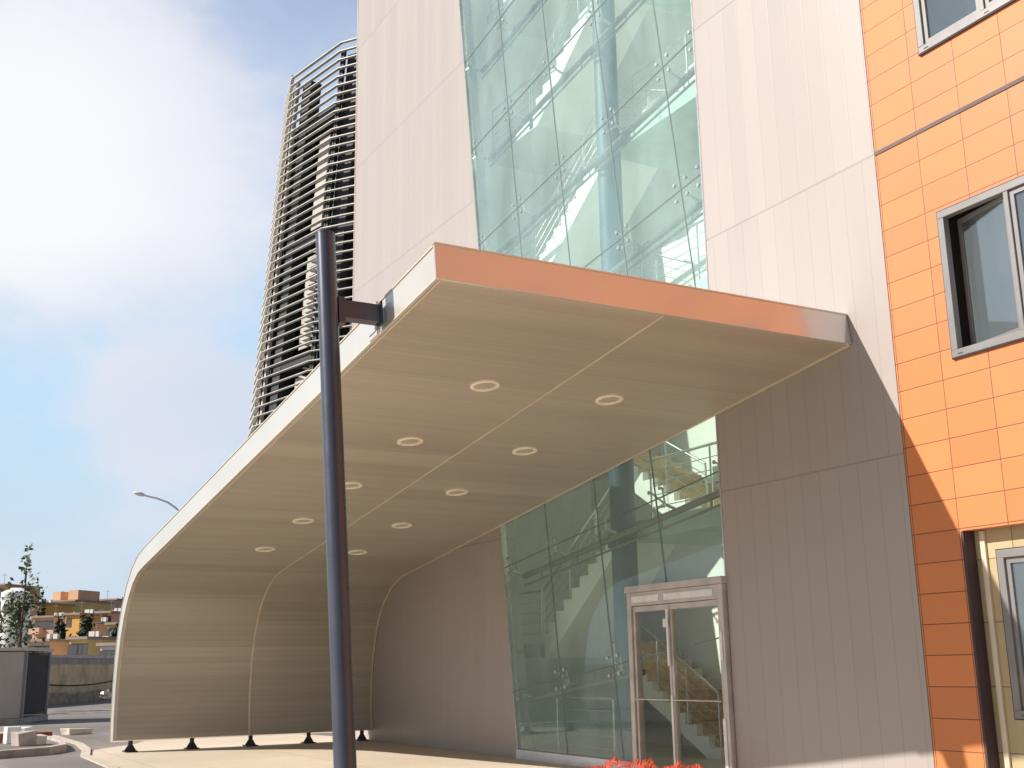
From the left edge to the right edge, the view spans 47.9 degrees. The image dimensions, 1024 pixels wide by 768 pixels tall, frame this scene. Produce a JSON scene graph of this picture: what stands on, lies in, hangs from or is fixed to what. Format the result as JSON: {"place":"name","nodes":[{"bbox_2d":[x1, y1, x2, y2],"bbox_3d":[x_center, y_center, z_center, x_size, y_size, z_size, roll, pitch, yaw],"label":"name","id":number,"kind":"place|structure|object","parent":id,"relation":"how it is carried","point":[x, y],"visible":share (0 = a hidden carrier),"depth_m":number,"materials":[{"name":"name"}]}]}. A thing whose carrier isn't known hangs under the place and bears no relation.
{"place":"outdoors","nodes":[
{"label":"outdoors","id":0,"kind":"place"},
{"bbox_2d":[48,689,111,704],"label":"earth bank","id":1,"kind":"structure","parent":0,"point":[67,698],"depth_m":62.43,"materials":[{"name":"soil"}]},
{"bbox_2d":[99,689,111,700],"bbox_3d":[-21.248,16.279,60.312,0.619,0.595,0.651,7,-16,-28],"label":"rubble sack","id":2,"kind":"object","parent":1,"relation":"on","point":[105,695],"visible":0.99,"depth_m":60.13,"materials":[{"name":"white plastic"}]},
{"bbox_2d":[49,655,114,695],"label":"concrete wall","id":3,"kind":"structure","parent":0,"point":[75,674],"depth_m":64.77,"materials":[{"name":"beige concrete"}]},
{"bbox_2d":[0,700,331,767],"bbox_3d":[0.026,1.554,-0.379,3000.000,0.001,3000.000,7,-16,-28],"label":"ground","id":4,"kind":"structure","parent":0,"point":[95,716],"depth_m":31.91,"materials":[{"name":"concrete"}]},
{"bbox_2d":[0,577,13,639],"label":"young tree","id":5,"kind":"object","parent":4,"relation":"on","point":[5,609],"visible":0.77,"depth_m":46.69,"materials":[{"name":"green plant"}]},
{"bbox_2d":[0,588,30,646],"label":"water tank","id":6,"kind":"object","parent":4,"relation":"on","point":[4,635],"visible":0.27,"depth_m":85.19,"materials":[{"name":"concrete"}]},
{"bbox_2d":[0,578,42,645],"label":"apartment block","id":7,"kind":"structure","parent":4,"relation":"on","point":[5,586],"depth_m":221.74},
{"bbox_2d":[0,544,47,652],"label":"young tree","id":8,"kind":"object","parent":4,"relation":"on","point":[17,620],"visible":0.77,"depth_m":49.73,"materials":[{"name":"green plant"}]},
{"bbox_2d":[0,647,53,723],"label":"site hut","id":9,"kind":"object","parent":4,"relation":"on","point":[24,682],"visible":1,"depth_m":38.25,"materials":[{"name":"metal"}]},
{"bbox_2d":[0,732,66,758],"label":"kerb island","id":10,"kind":"structure","parent":4,"relation":"on","point":[61,746],"depth_m":22.99,"materials":[{"name":"concrete"}]},
{"bbox_2d":[0,740,58,749],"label":"island soil","id":11,"kind":"structure","parent":10,"relation":"in","point":[9,746],"depth_m":24.59,"materials":[{"name":"soil"}]},
{"bbox_2d":[0,733,3,742],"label":"brick pile","id":12,"kind":"object","parent":11,"relation":"on","point":[1,737],"visible":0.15,"depth_m":25.78,"materials":[{"name":"brick"}]},
{"bbox_2d":[3,726,20,743],"bbox_3d":[-11.122,7.810,25.650,0.300,0.360,0.250,10,-18,-39],"label":"concrete block","id":13,"kind":"object","parent":11,"relation":"on","point":[7,735],"depth_m":25.54,"materials":[{"name":"white concrete"}]},
{"bbox_2d":[11,730,36,746],"bbox_3d":[-10.486,7.610,24.771,0.312,0.310,0.463,-9,-16,31],"label":"concrete block","id":14,"kind":"object","parent":11,"relation":"on","point":[23,738],"depth_m":24.65,"materials":[{"name":"beige concrete"}]},
{"bbox_2d":[21,727,32,730],"bbox_3d":[-11.725,8.340,27.573,0.335,0.260,0.505,0,-14,-2],"label":"concrete block","id":15,"kind":"object","parent":14,"relation":"on","point":[26,728],"depth_m":27.57,"materials":[{"name":"white concrete"}]},
{"bbox_2d":[37,735,46,744],"bbox_3d":[-10.338,7.731,25.076,0.306,0.214,0.412,-5,-14,15],"label":"concrete block","id":16,"kind":"object","parent":11,"relation":"on","point":[41,739],"depth_m":25.03,"materials":[{"name":"beige concrete"}]},
{"bbox_2d":[37,731,52,735],"bbox_3d":[-11.698,8.580,28.251,0.209,0.114,0.938,-14,-19,42],"label":"plank","id":17,"kind":"object","parent":11,"relation":"on","point":[48,733],"visible":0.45,"depth_m":28.39,"materials":[{"name":"wood"}]},
{"bbox_2d":[36,589,46,615],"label":"background tree","id":18,"kind":"object","parent":4,"relation":"on","point":[42,612],"visible":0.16,"depth_m":213.93,"materials":[{"name":"green plant"}]},
{"bbox_2d":[28,604,65,638],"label":"apartment block","id":19,"kind":"structure","parent":4,"relation":"on","point":[43,627],"depth_m":204.51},
{"bbox_2d":[38,621,42,627],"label":"window","id":20,"kind":"structure","parent":19,"relation":"in","point":[40,623],"depth_m":204.89,"materials":[{"name":"grey glass"}]},
{"bbox_2d":[43,621,47,629],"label":"window","id":21,"kind":"structure","parent":19,"relation":"in","point":[45,623],"depth_m":204.54,"materials":[{"name":"grey glass"}]},
{"bbox_2d":[48,621,53,628],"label":"window","id":22,"kind":"structure","parent":19,"relation":"in","point":[49,622],"depth_m":204.24,"materials":[{"name":"grey glass"}]},
{"bbox_2d":[27,625,69,654],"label":"apartment block","id":23,"kind":"structure","parent":4,"relation":"on","point":[57,644],"depth_m":154.70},
{"bbox_2d":[39,600,75,615],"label":"apartment block","id":24,"kind":"structure","parent":4,"relation":"on","point":[51,608],"depth_m":229.88,"materials":[{"name":"yellow paint"}]},
{"bbox_2d":[52,614,68,638],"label":"background tree","id":25,"kind":"object","parent":4,"relation":"on","point":[59,627],"visible":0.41,"depth_m":182.37,"materials":[{"name":"green plant"}]},
{"bbox_2d":[60,728,92,734],"bbox_3d":[-11.584,9.232,30.662,0.463,0.165,0.704,-11,-17,37],"label":"concrete block","id":26,"kind":"object","parent":4,"relation":"on","point":[72,731],"depth_m":30.50,"materials":[{"name":"beige concrete"}]},
{"bbox_2d":[47,590,114,612],"bbox_3d":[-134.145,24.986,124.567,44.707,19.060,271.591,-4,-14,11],"label":"apartment block","id":27,"kind":"structure","parent":4,"relation":"on","point":[90,599],"depth_m":242.97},
{"bbox_2d":[51,735,118,767],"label":"kerb","id":28,"kind":"structure","parent":4,"relation":"on","point":[85,750],"depth_m":22.72,"materials":[{"name":"concrete"}]},
{"bbox_2d":[76,614,94,636],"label":"background tree","id":29,"kind":"object","parent":4,"relation":"on","point":[86,623],"visible":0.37,"depth_m":183.74,"materials":[{"name":"green plant"}]},
{"bbox_2d":[63,602,107,636],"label":"apartment block","id":30,"kind":"structure","parent":4,"relation":"on","point":[72,620],"depth_m":197.47,"materials":[{"name":"yellow paint"}]},
{"bbox_2d":[66,618,71,626],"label":"window","id":31,"kind":"structure","parent":30,"relation":"in","point":[68,620],"depth_m":197.57,"materials":[{"name":"grey glass"}]},
{"bbox_2d":[65,622,116,654],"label":"apartment block","id":32,"kind":"structure","parent":4,"relation":"on","point":[83,645],"depth_m":151.34,"materials":[{"name":"yellow paint"}]},
{"bbox_2d":[67,644,74,654],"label":"window","id":33,"kind":"structure","parent":32,"relation":"in","point":[69,652],"depth_m":151.33,"materials":[{"name":"grey glass"}]},
{"bbox_2d":[72,644,78,654],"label":"window","id":34,"kind":"structure","parent":32,"relation":"in","point":[74,650],"depth_m":151.04,"materials":[{"name":"grey glass"}]},
{"bbox_2d":[76,644,82,654],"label":"window","id":35,"kind":"structure","parent":32,"relation":"in","point":[79,645],"depth_m":150.82,"materials":[{"name":"grey glass"}]},
{"bbox_2d":[80,643,87,654],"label":"window","id":36,"kind":"structure","parent":32,"relation":"in","point":[84,647],"depth_m":150.56,"materials":[{"name":"grey glass"}]},
{"bbox_2d":[78,608,107,636],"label":"apartment block","id":37,"kind":"structure","parent":4,"relation":"on","point":[101,627],"depth_m":190.48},
{"bbox_2d":[96,642,115,655],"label":"apartment block","id":38,"kind":"structure","parent":4,"relation":"on","point":[107,649],"depth_m":138.36,"materials":[{"name":"grey concrete"}]},
{"bbox_2d":[99,650,106,655],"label":"window","id":39,"kind":"structure","parent":38,"relation":"in","point":[102,653],"depth_m":138.53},
{"bbox_2d":[105,650,112,655],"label":"window","id":40,"kind":"structure","parent":38,"relation":"in","point":[109,652],"depth_m":138.23,"materials":[{"name":"grey glass"}]},
{"bbox_2d":[94,599,120,621],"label":"apartment block","id":41,"kind":"structure","parent":4,"relation":"on","point":[113,616],"depth_m":203.89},
{"bbox_2d":[102,622,116,636],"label":"apartment block","id":42,"kind":"structure","parent":4,"relation":"on","point":[111,626],"depth_m":180.95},
{"bbox_2d":[106,628,111,635],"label":"window","id":43,"kind":"structure","parent":42,"relation":"in","point":[107,629],"depth_m":181.03,"materials":[{"name":"grey glass"}]},
{"bbox_2d":[99,591,122,610],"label":"apartment block","id":44,"kind":"structure","parent":4,"relation":"on","point":[118,602],"depth_m":254.20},
{"bbox_2d":[109,620,118,636],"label":"background tree","id":45,"kind":"object","parent":4,"relation":"on","point":[114,632],"visible":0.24,"depth_m":166.41,"materials":[{"name":"green plant"}]},
{"bbox_2d":[133,491,178,510],"bbox_3d":[-15.197,9.121,48.934,2.213,9.157,0.320,3,-14,-15],"label":"street lamp","id":46,"kind":"object","parent":4,"relation":"on","point":[138,493],"visible":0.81,"depth_m":49.89,"materials":[{"name":"silver metal"}]},
{"bbox_2d":[0,0,357,601],"label":"sky","id":47,"kind":"structure","parent":0,"point":[140,140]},
{"bbox_2d":[247,37,356,437],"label":"louvre tower","id":48,"kind":"structure","parent":0,"point":[315,186],"depth_m":35.96,"materials":[{"name":"beige metal"}]},
{"bbox_2d":[92,734,584,767],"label":"paving","id":49,"kind":"structure","parent":0,"point":[282,751],"depth_m":21.74,"materials":[{"name":"beige concrete"}]},
{"bbox_2d":[315,230,383,767],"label":"steel post","id":50,"kind":"object","parent":49,"relation":"on","point":[336,312],"visible":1,"depth_m":11.53,"materials":[{"name":"grey metal"}]},
{"bbox_2d":[110,242,851,752],"bbox_3d":[-2.060,3.323,18.911,5.675,5.753,15.726,7,-16,-28],"label":"entrance canopy","id":51,"kind":"object","parent":49,"relation":"on","point":[484,392],"visible":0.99,"depth_m":17.03,"materials":[{"name":"beige metal"}]},
{"bbox_2d":[585,757,702,767],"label":"flowers","id":52,"kind":"object","parent":49,"relation":"on","point":[636,762],"visible":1,"depth_m":15.98,"materials":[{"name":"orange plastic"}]},
{"bbox_2d":[352,0,934,767],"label":"grey building","id":53,"kind":"structure","parent":0,"point":[734,586],"depth_m":19.71,"materials":[{"name":"paint"}]},
{"bbox_2d":[633,604,676,767],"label":"door leaf","id":54,"kind":"structure","parent":53,"relation":"in","point":[638,698],"depth_m":17.18,"materials":[{"name":"beige metal"}]},
{"bbox_2d":[669,600,724,766],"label":"door leaf","id":55,"kind":"structure","parent":53,"relation":"in","point":[706,603],"depth_m":16.41,"materials":[{"name":"beige metal"}]},
{"bbox_2d":[860,0,1023,767],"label":"orange building","id":56,"kind":"structure","parent":0,"point":[945,78],"depth_m":12.81,"materials":[{"name":"tile"}]},
{"bbox_2d":[912,0,1016,55],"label":"window","id":57,"kind":"structure","parent":56,"relation":"in","point":[926,43],"depth_m":13.35,"materials":[{"name":"grey metal"}]},
{"bbox_2d":[936,175,1023,359],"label":"window","id":58,"kind":"structure","parent":56,"relation":"in","point":[1007,192],"depth_m":12.69,"materials":[{"name":"grey metal"}]},
{"bbox_2d":[995,546,1023,719],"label":"window","id":59,"kind":"structure","parent":56,"relation":"in","point":[1005,557],"depth_m":12.00,"materials":[{"name":"grey metal"}]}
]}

